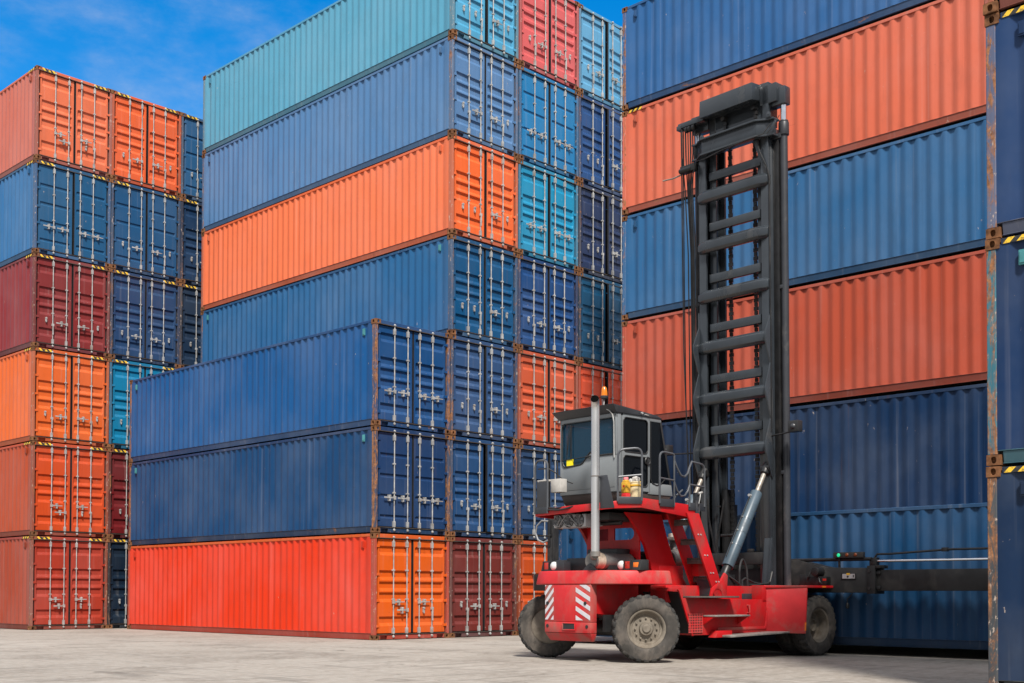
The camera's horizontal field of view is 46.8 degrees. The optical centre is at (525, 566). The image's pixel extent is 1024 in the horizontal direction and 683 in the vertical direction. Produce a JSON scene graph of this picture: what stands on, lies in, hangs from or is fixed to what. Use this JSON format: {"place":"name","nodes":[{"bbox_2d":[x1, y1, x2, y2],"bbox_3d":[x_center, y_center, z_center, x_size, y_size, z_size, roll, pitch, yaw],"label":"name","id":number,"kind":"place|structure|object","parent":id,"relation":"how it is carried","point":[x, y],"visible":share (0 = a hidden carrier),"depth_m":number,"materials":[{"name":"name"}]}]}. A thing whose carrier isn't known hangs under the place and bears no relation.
{"place":"outdoors","nodes":[
{"label":"outdoors","id":0,"kind":"place"},
{"bbox_2d":[0,0,641,377],"label":"sky","id":1,"kind":"structure","parent":0,"point":[159,52],"materials":[{"name":"blue"}]},
{"bbox_2d":[0,628,988,682],"bbox_3d":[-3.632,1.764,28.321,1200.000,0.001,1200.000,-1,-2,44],"label":"ground","id":2,"kind":"structure","parent":0,"point":[112,655],"depth_m":19.56,"materials":[{"name":"concrete"}]},
{"bbox_2d":[0,536,107,629],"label":"shipping container","id":3,"kind":"object","parent":2,"relation":"on","point":[46,582],"visible":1,"depth_m":36.31,"materials":[{"name":"metal"}]},
{"bbox_2d":[33,538,69,627],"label":"door","id":4,"kind":"structure","parent":3,"relation":"in","point":[51,557],"depth_m":35.93,"materials":[{"name":"paint"}]},
{"bbox_2d":[0,441,109,537],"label":"shipping container","id":5,"kind":"object","parent":3,"relation":"on","point":[53,490],"visible":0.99,"depth_m":36.41,"materials":[{"name":"metal"}]},
{"bbox_2d":[34,444,70,534],"bbox_3d":[-14.393,-2.355,35.969,0.145,2.730,1.158,-1,-2,44],"label":"door","id":6,"kind":"structure","parent":5,"relation":"in","point":[52,464],"depth_m":36.00,"materials":[{"name":"paint"}]},
{"bbox_2d":[0,346,109,447],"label":"shipping container","id":7,"kind":"object","parent":5,"relation":"on","point":[53,396],"visible":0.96,"depth_m":36.47,"materials":[{"name":"metal"}]},
{"bbox_2d":[35,351,70,441],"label":"door","id":8,"kind":"structure","parent":7,"relation":"in","point":[52,371],"depth_m":36.06,"materials":[{"name":"paint"}]},
{"bbox_2d":[0,252,110,357],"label":"shipping container","id":9,"kind":"object","parent":7,"relation":"on","point":[53,303],"visible":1,"depth_m":36.53,"materials":[{"name":"metal"}]},
{"bbox_2d":[36,257,71,348],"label":"door","id":10,"kind":"structure","parent":9,"relation":"in","point":[53,278],"depth_m":36.12,"materials":[{"name":"paint"}]},
{"bbox_2d":[0,158,111,267],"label":"shipping container","id":11,"kind":"object","parent":9,"relation":"on","point":[53,210],"visible":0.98,"depth_m":36.59,"materials":[{"name":"metal"}]},
{"bbox_2d":[37,164,72,256],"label":"door","id":12,"kind":"structure","parent":11,"relation":"in","point":[54,185],"depth_m":36.17,"materials":[{"name":"paint"}]},
{"bbox_2d":[0,65,112,178],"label":"shipping container","id":13,"kind":"object","parent":11,"relation":"on","point":[54,117],"visible":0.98,"depth_m":36.68,"materials":[{"name":"metal"}]},
{"bbox_2d":[38,71,74,164],"bbox_3d":[-14.380,-13.757,36.233,0.145,2.730,1.158,-1,-2,44],"label":"door","id":14,"kind":"structure","parent":13,"relation":"in","point":[56,94],"depth_m":36.26,"materials":[{"name":"paint"}]},
{"bbox_2d":[74,81,109,171],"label":"door","id":15,"kind":"structure","parent":13,"relation":"in","point":[91,124],"depth_m":37.07,"materials":[{"name":"paint"}]},
{"bbox_2d":[73,172,108,261],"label":"door","id":16,"kind":"structure","parent":11,"relation":"in","point":[90,204],"depth_m":36.97,"materials":[{"name":"paint"}]},
{"bbox_2d":[72,263,107,352],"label":"door","id":17,"kind":"structure","parent":9,"relation":"in","point":[89,285],"depth_m":36.92,"materials":[{"name":"paint"}]},
{"bbox_2d":[71,355,106,443],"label":"door","id":18,"kind":"structure","parent":7,"relation":"in","point":[88,378],"depth_m":36.86,"materials":[{"name":"paint"}]},
{"bbox_2d":[70,447,106,535],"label":"door","id":19,"kind":"structure","parent":5,"relation":"in","point":[87,488],"depth_m":36.81,"materials":[{"name":"paint"}]},
{"bbox_2d":[69,539,104,627],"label":"door","id":20,"kind":"structure","parent":3,"relation":"in","point":[86,558],"depth_m":36.74,"materials":[{"name":"paint"}]},
{"bbox_2d":[107,538,141,628],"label":"shipping container","id":21,"kind":"object","parent":2,"relation":"on","point":[117,594],"visible":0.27,"depth_m":37.48,"materials":[{"name":"metal"}]},
{"bbox_2d":[108,448,128,539],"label":"shipping container","id":22,"kind":"object","parent":21,"relation":"on","point":[118,513],"visible":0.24,"depth_m":37.56,"materials":[{"name":"metal"}]},
{"bbox_2d":[111,451,128,536],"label":"door","id":23,"kind":"structure","parent":22,"relation":"in","point":[119,461],"depth_m":37.60,"materials":[{"name":"paint"}]},
{"bbox_2d":[108,358,178,449],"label":"shipping container","id":24,"kind":"object","parent":22,"relation":"on","point":[122,373],"visible":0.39,"depth_m":37.68,"materials":[{"name":"metal"}]},
{"bbox_2d":[112,362,144,447],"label":"door","id":25,"kind":"structure","parent":24,"relation":"in","point":[122,374],"depth_m":37.69,"materials":[{"name":"paint"}]},
{"bbox_2d":[109,268,179,367],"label":"shipping container","id":26,"kind":"object","parent":24,"relation":"on","point":[144,319],"visible":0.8,"depth_m":38.28,"materials":[{"name":"metal"}]},
{"bbox_2d":[112,273,144,360],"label":"door","id":27,"kind":"structure","parent":26,"relation":"in","point":[128,291],"depth_m":37.89,"materials":[{"name":"paint"}]},
{"bbox_2d":[110,179,180,282],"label":"shipping container","id":28,"kind":"object","parent":26,"relation":"on","point":[145,234],"visible":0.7,"depth_m":38.33,"materials":[{"name":"metal"}]},
{"bbox_2d":[113,184,145,272],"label":"door","id":29,"kind":"structure","parent":28,"relation":"in","point":[129,245],"depth_m":37.93,"materials":[{"name":"paint"}]},
{"bbox_2d":[111,90,181,196],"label":"shipping container","id":30,"kind":"object","parent":28,"relation":"on","point":[146,144],"visible":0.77,"depth_m":38.40,"materials":[{"name":"metal"}]},
{"bbox_2d":[114,95,146,184],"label":"door","id":31,"kind":"structure","parent":30,"relation":"in","point":[130,124],"depth_m":38.01,"materials":[{"name":"paint"}]},
{"bbox_2d":[147,104,178,190],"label":"door","id":32,"kind":"structure","parent":30,"relation":"in","point":[162,126],"depth_m":38.81,"materials":[{"name":"paint"}]},
{"bbox_2d":[146,191,178,277],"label":"door","id":33,"kind":"structure","parent":28,"relation":"in","point":[161,212],"depth_m":38.73,"materials":[{"name":"paint"}]},
{"bbox_2d":[145,279,177,363],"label":"door","id":34,"kind":"structure","parent":26,"relation":"in","point":[161,308],"depth_m":38.70,"materials":[{"name":"paint"}]},
{"bbox_2d":[110,541,141,626],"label":"door","id":35,"kind":"structure","parent":21,"relation":"in","point":[119,551],"depth_m":37.52,"materials":[{"name":"paint"}]},
{"bbox_2d":[127,533,449,639],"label":"shipping container","id":36,"kind":"object","parent":2,"relation":"on","point":[374,586],"visible":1,"depth_m":30.53,"materials":[{"name":"metal"}]},
{"bbox_2d":[128,425,450,545],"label":"shipping container","id":37,"kind":"object","parent":36,"relation":"on","point":[376,479],"visible":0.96,"depth_m":30.67,"materials":[{"name":"metal"}]},
{"bbox_2d":[129,318,450,462],"bbox_3d":[-7.139,-4.599,33.556,12.239,2.576,2.452,-1,-2,44],"label":"shipping container","id":38,"kind":"object","parent":37,"relation":"on","point":[377,371],"visible":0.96,"depth_m":30.70,"materials":[{"name":"metal"}]},
{"bbox_2d":[378,324,412,426],"bbox_3d":[-3.195,-4.693,28.936,0.145,2.471,1.158,-1,-2,44],"label":"door","id":39,"kind":"structure","parent":38,"relation":"in","point":[395,345],"depth_m":28.97,"materials":[{"name":"paint"}]},
{"bbox_2d":[412,330,447,429],"bbox_3d":[-2.375,-4.671,29.785,0.145,2.471,1.158,-1,-2,44],"label":"door","id":40,"kind":"structure","parent":38,"relation":"in","point":[429,371],"depth_m":29.77,"materials":[{"name":"paint"}]},
{"bbox_2d":[377,430,411,531],"bbox_3d":[-3.194,-2.101,28.874,0.145,2.471,1.158,-1,-2,44],"label":"door","id":41,"kind":"structure","parent":37,"relation":"in","point":[394,497],"depth_m":28.88,"materials":[{"name":"paint"}]},
{"bbox_2d":[412,433,447,532],"bbox_3d":[-2.375,-2.080,29.723,0.145,2.471,1.158,-1,-2,44],"label":"door","id":42,"kind":"structure","parent":37,"relation":"in","point":[429,473],"depth_m":29.70,"materials":[{"name":"paint"}]},
{"bbox_2d":[376,536,411,637],"bbox_3d":[-3.207,0.490,28.811,0.145,2.471,1.158,-1,-2,44],"label":"door","id":43,"kind":"structure","parent":36,"relation":"in","point":[394,556],"depth_m":28.84,"materials":[{"name":"paint"}]},
{"bbox_2d":[411,537,446,636],"bbox_3d":[-2.382,0.512,29.654,0.145,2.471,1.158,-1,-2,43],"label":"door","id":44,"kind":"structure","parent":36,"relation":"in","point":[428,575],"depth_m":29.63,"materials":[{"name":"paint"}]},
{"bbox_2d":[449,537,516,637],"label":"shipping container","id":45,"kind":"object","parent":2,"relation":"on","point":[482,587],"visible":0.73,"depth_m":31.00,"materials":[{"name":"metal"}]},
{"bbox_2d":[452,540,482,634],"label":"door","id":46,"kind":"structure","parent":45,"relation":"in","point":[467,557],"depth_m":30.60,"materials":[{"name":"paint"}]},
{"bbox_2d":[439,435,517,539],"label":"shipping container","id":47,"kind":"object","parent":45,"relation":"on","point":[483,489],"visible":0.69,"depth_m":31.04,"materials":[{"name":"metal"}]},
{"bbox_2d":[453,440,483,535],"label":"door","id":48,"kind":"structure","parent":47,"relation":"in","point":[467,456],"depth_m":30.68,"materials":[{"name":"paint"}]},
{"bbox_2d":[450,334,517,443],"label":"shipping container","id":49,"kind":"object","parent":47,"relation":"on","point":[483,390],"visible":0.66,"depth_m":31.11,"materials":[{"name":"metal"}]},
{"bbox_2d":[201,234,517,362],"bbox_3d":[-5.422,-7.146,35.393,12.250,2.576,2.452,-1,-2,44],"label":"shipping container","id":50,"kind":"object","parent":49,"relation":"on","point":[453,284],"visible":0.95,"depth_m":32.01,"materials":[{"name":"metal"}]},
{"bbox_2d":[201,133,518,310],"bbox_3d":[-5.407,-9.738,35.433,12.261,2.576,2.452,-1,-2,44],"label":"shipping container","id":51,"kind":"object","parent":50,"relation":"on","point":[454,184],"visible":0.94,"depth_m":32.79,"materials":[{"name":"metal"}]},
{"bbox_2d":[201,34,518,232],"bbox_3d":[-5.412,-12.329,35.521,12.239,2.576,2.452,-1,-2,44],"label":"shipping container","id":52,"kind":"object","parent":51,"relation":"on","point":[453,84],"visible":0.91,"depth_m":32.84,"materials":[{"name":"metal"}]},
{"bbox_2d":[202,0,518,153],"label":"shipping container","id":53,"kind":"object","parent":52,"relation":"on","point":[335,46],"visible":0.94,"depth_m":34.10,"materials":[{"name":"metal"}]},
{"bbox_2d":[486,0,515,55],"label":"door","id":54,"kind":"structure","parent":53,"relation":"in","point":[500,14],"depth_m":31.77,"materials":[{"name":"paint"}]},
{"bbox_2d":[454,41,484,141],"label":"door","id":55,"kind":"structure","parent":52,"relation":"in","point":[469,64],"depth_m":30.92,"materials":[{"name":"paint"}]},
{"bbox_2d":[485,54,515,150],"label":"door","id":56,"kind":"structure","parent":52,"relation":"in","point":[499,77],"depth_m":31.73,"materials":[{"name":"paint"}]},
{"bbox_2d":[454,140,484,239],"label":"door","id":57,"kind":"structure","parent":51,"relation":"in","point":[469,161],"depth_m":30.84,"materials":[{"name":"paint"}]},
{"bbox_2d":[485,150,515,245],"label":"door","id":58,"kind":"structure","parent":51,"relation":"in","point":[499,171],"depth_m":31.64,"materials":[{"name":"paint"}]},
{"bbox_2d":[453,240,483,337],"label":"door","id":59,"kind":"structure","parent":50,"relation":"in","point":[468,296],"depth_m":30.81,"materials":[{"name":"paint"}]},
{"bbox_2d":[484,247,515,342],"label":"door","id":60,"kind":"structure","parent":50,"relation":"in","point":[499,289],"depth_m":31.60,"materials":[{"name":"paint"}]},
{"bbox_2d":[453,340,483,436],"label":"door","id":61,"kind":"structure","parent":49,"relation":"in","point":[468,358],"depth_m":30.72,"materials":[{"name":"paint"}]},
{"bbox_2d":[484,344,514,439],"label":"door","id":62,"kind":"structure","parent":49,"relation":"in","point":[499,384],"depth_m":31.51,"materials":[{"name":"paint"}]},
{"bbox_2d":[485,442,514,536],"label":"door","id":63,"kind":"structure","parent":47,"relation":"in","point":[499,480],"depth_m":31.44,"materials":[{"name":"paint"}]},
{"bbox_2d":[483,541,514,634],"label":"door","id":64,"kind":"structure","parent":45,"relation":"in","point":[498,576],"depth_m":31.41,"materials":[{"name":"paint"}]},
{"bbox_2d":[517,540,546,635],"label":"shipping container","id":65,"kind":"object","parent":2,"relation":"on","point":[531,556],"visible":0.16,"depth_m":32.24,"materials":[{"name":"metal"}]},
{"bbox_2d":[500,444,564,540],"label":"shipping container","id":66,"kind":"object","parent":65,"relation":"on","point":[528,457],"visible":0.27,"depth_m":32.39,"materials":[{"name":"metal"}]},
{"bbox_2d":[521,448,547,538],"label":"door","id":67,"kind":"structure","parent":66,"relation":"in","point":[529,522],"depth_m":32.37,"materials":[{"name":"paint"}]},
{"bbox_2d":[517,349,578,449],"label":"shipping container","id":68,"kind":"object","parent":66,"relation":"on","point":[547,386],"visible":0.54,"depth_m":32.76,"materials":[{"name":"metal"}]},
{"bbox_2d":[521,354,547,444],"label":"door","id":69,"kind":"structure","parent":68,"relation":"in","point":[534,370],"depth_m":32.50,"materials":[{"name":"paint"}]},
{"bbox_2d":[517,254,577,360],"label":"shipping container","id":70,"kind":"object","parent":68,"relation":"on","point":[547,308],"visible":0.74,"depth_m":32.96,"materials":[{"name":"metal"}]},
{"bbox_2d":[521,260,547,351],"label":"door","id":71,"kind":"structure","parent":70,"relation":"in","point":[534,277],"depth_m":32.58,"materials":[{"name":"paint"}]},
{"bbox_2d":[518,159,578,270],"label":"shipping container","id":72,"kind":"object","parent":70,"relation":"on","point":[547,216],"visible":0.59,"depth_m":33.01,"materials":[{"name":"metal"}]},
{"bbox_2d":[521,165,547,258],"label":"door","id":73,"kind":"structure","parent":72,"relation":"in","point":[534,184],"depth_m":32.63,"materials":[{"name":"paint"}]},
{"bbox_2d":[518,65,578,180],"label":"shipping container","id":74,"kind":"object","parent":72,"relation":"on","point":[548,124],"visible":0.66,"depth_m":33.08,"materials":[{"name":"metal"}]},
{"bbox_2d":[521,72,548,166],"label":"door","id":75,"kind":"structure","parent":74,"relation":"in","point":[535,92],"depth_m":32.70,"materials":[{"name":"paint"}]},
{"bbox_2d":[518,0,578,91],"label":"shipping container","id":76,"kind":"object","parent":74,"relation":"on","point":[548,41],"visible":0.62,"depth_m":33.18,"materials":[{"name":"metal"}]},
{"bbox_2d":[522,0,548,73],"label":"door","id":77,"kind":"structure","parent":76,"relation":"in","point":[535,13],"depth_m":32.78,"materials":[{"name":"paint"}]},
{"bbox_2d":[549,0,576,83],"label":"door","id":78,"kind":"structure","parent":76,"relation":"in","point":[562,35],"depth_m":33.54,"materials":[{"name":"paint"}]},
{"bbox_2d":[549,82,576,173],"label":"door","id":79,"kind":"structure","parent":74,"relation":"in","point":[562,125],"depth_m":33.47,"materials":[{"name":"paint"}]},
{"bbox_2d":[549,174,575,264],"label":"door","id":80,"kind":"structure","parent":72,"relation":"in","point":[561,193],"depth_m":33.41,"materials":[{"name":"paint"}]},
{"bbox_2d":[548,266,575,355],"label":"door","id":81,"kind":"structure","parent":70,"relation":"in","point":[561,327],"depth_m":33.37,"materials":[{"name":"paint"}]},
{"bbox_2d":[548,358,575,446],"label":"door","id":82,"kind":"structure","parent":68,"relation":"in","point":[561,395],"depth_m":33.20,"materials":[{"name":"paint"}]},
{"bbox_2d":[517,82,987,662],"bbox_3d":[2.871,-3.848,21.672,5.874,10.958,12.094,1,-2,-43],"label":"container handler","id":83,"kind":"object","parent":2,"relation":"on","point":[653,602],"visible":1,"depth_m":21.81,"materials":[{"name":"metal"}]},
{"bbox_2d":[559,502,987,649],"bbox_3d":[5.972,0.243,24.070,12.192,2.576,2.452,-1,-2,44],"label":"shipping container","id":84,"kind":"object","parent":2,"relation":"on","point":[941,619],"visible":0.31,"depth_m":21.65,"materials":[{"name":"metal"}]},
{"bbox_2d":[986,466,1023,682],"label":"shipping container","id":85,"kind":"object","parent":2,"relation":"on","point":[1005,499],"visible":1,"depth_m":13.26,"materials":[{"name":"metal"}]},
{"bbox_2d":[985,234,1023,466],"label":"shipping container","id":86,"kind":"object","parent":85,"relation":"on","point":[1005,335],"visible":1,"depth_m":13.33,"materials":[{"name":"metal"}]},
{"bbox_2d":[984,5,1023,239],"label":"shipping container","id":87,"kind":"object","parent":86,"relation":"on","point":[1005,111],"visible":0.94,"depth_m":13.41,"materials":[{"name":"metal"}]},
{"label":"shipping container","id":88,"kind":"object","parent":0,"visible":0},
{"bbox_2d":[578,362,621,408],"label":"shipping container","id":89,"kind":"object","parent":88,"relation":"on","point":[593,380],"visible":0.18,"depth_m":34.47,"materials":[{"name":"metal"}]},
{"bbox_2d":[578,272,623,370],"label":"shipping container","id":90,"kind":"object","parent":89,"relation":"on","point":[600,320],"visible":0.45,"depth_m":34.56,"materials":[{"name":"metal"}]},
{"bbox_2d":[581,277,604,364],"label":"door","id":91,"kind":"structure","parent":90,"relation":"in","point":[592,292],"depth_m":34.33,"materials":[{"name":"paint"}]},
{"bbox_2d":[578,182,623,284],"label":"shipping container","id":92,"kind":"object","parent":90,"relation":"on","point":[600,215],"visible":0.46,"depth_m":34.63,"materials":[{"name":"metal"}]},
{"bbox_2d":[581,188,604,275],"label":"door","id":93,"kind":"structure","parent":92,"relation":"in","point":[592,204],"depth_m":34.41,"materials":[{"name":"paint"}]},
{"bbox_2d":[579,92,621,198],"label":"shipping container","id":94,"kind":"object","parent":92,"relation":"on","point":[600,146],"visible":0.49,"depth_m":34.70,"materials":[{"name":"metal"}]},
{"bbox_2d":[581,99,604,188],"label":"door","id":95,"kind":"structure","parent":94,"relation":"in","point":[592,116],"depth_m":34.42,"materials":[{"name":"paint"}]},
{"bbox_2d":[579,3,623,111],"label":"shipping container","id":96,"kind":"object","parent":94,"relation":"on","point":[600,69],"visible":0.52,"depth_m":34.77,"materials":[{"name":"metal"}]},
{"bbox_2d":[581,10,604,100],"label":"door","id":97,"kind":"structure","parent":96,"relation":"in","point":[592,28],"depth_m":34.51,"materials":[{"name":"paint"}]},
{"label":"shipping container","id":98,"kind":"object","parent":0,"visible":0},
{"bbox_2d":[179,283,200,367],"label":"shipping container","id":99,"kind":"object","parent":98,"relation":"on","point":[190,325],"visible":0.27,"depth_m":39.46,"materials":[{"name":"metal"}]},
{"bbox_2d":[180,197,201,286],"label":"shipping container","id":100,"kind":"object","parent":99,"relation":"on","point":[191,246],"visible":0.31,"depth_m":39.52,"materials":[{"name":"metal"}]},
{"bbox_2d":[181,112,202,202],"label":"shipping container","id":101,"kind":"object","parent":100,"relation":"on","point":[191,152],"visible":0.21,"depth_m":39.59,"materials":[{"name":"metal"}]},
{"bbox_2d":[183,118,202,199],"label":"door","id":102,"kind":"structure","parent":101,"relation":"in","point":[193,130],"depth_m":39.62,"materials":[{"name":"paint"}]},
{"bbox_2d":[183,202,201,283],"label":"door","id":103,"kind":"structure","parent":100,"relation":"in","point":[192,216],"depth_m":39.56,"materials":[{"name":"paint"}]},
{"bbox_2d":[182,288,200,364],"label":"door","id":104,"kind":"structure","parent":99,"relation":"in","point":[191,300],"depth_m":39.50,"materials":[{"name":"paint"}]},
{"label":"shipping container","id":105,"kind":"object","parent":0,"visible":0},
{"bbox_2d":[662,383,989,515],"bbox_3d":[7.616,-2.234,25.965,12.192,2.576,2.452,-1,-2,44],"label":"shipping container","id":106,"kind":"object","parent":105,"relation":"on","point":[924,448],"visible":0.38,"depth_m":24.59,"materials":[{"name":"metal"}]},
{"bbox_2d":[622,250,986,422],"bbox_3d":[7.622,-4.858,26.024,12.192,2.576,2.452,-1,-2,44],"label":"shipping container","id":107,"kind":"object","parent":106,"relation":"on","point":[917,327],"visible":0.59,"depth_m":24.97,"materials":[{"name":"metal"}]},
{"bbox_2d":[622,116,986,320],"bbox_3d":[7.628,-7.482,26.084,12.192,2.576,2.452,-1,-2,44],"label":"shipping container","id":108,"kind":"object","parent":107,"relation":"on","point":[919,198],"visible":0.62,"depth_m":25.03,"materials":[{"name":"metal"}]},
{"bbox_2d":[622,0,985,215],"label":"shipping container","id":109,"kind":"object","parent":108,"relation":"on","point":[914,72],"visible":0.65,"depth_m":25.22,"materials":[{"name":"metal"}]},
{"bbox_2d":[622,0,936,111],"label":"shipping container","id":110,"kind":"object","parent":109,"relation":"on","point":[672,47],"visible":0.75,"depth_m":27.63,"materials":[{"name":"metal"}]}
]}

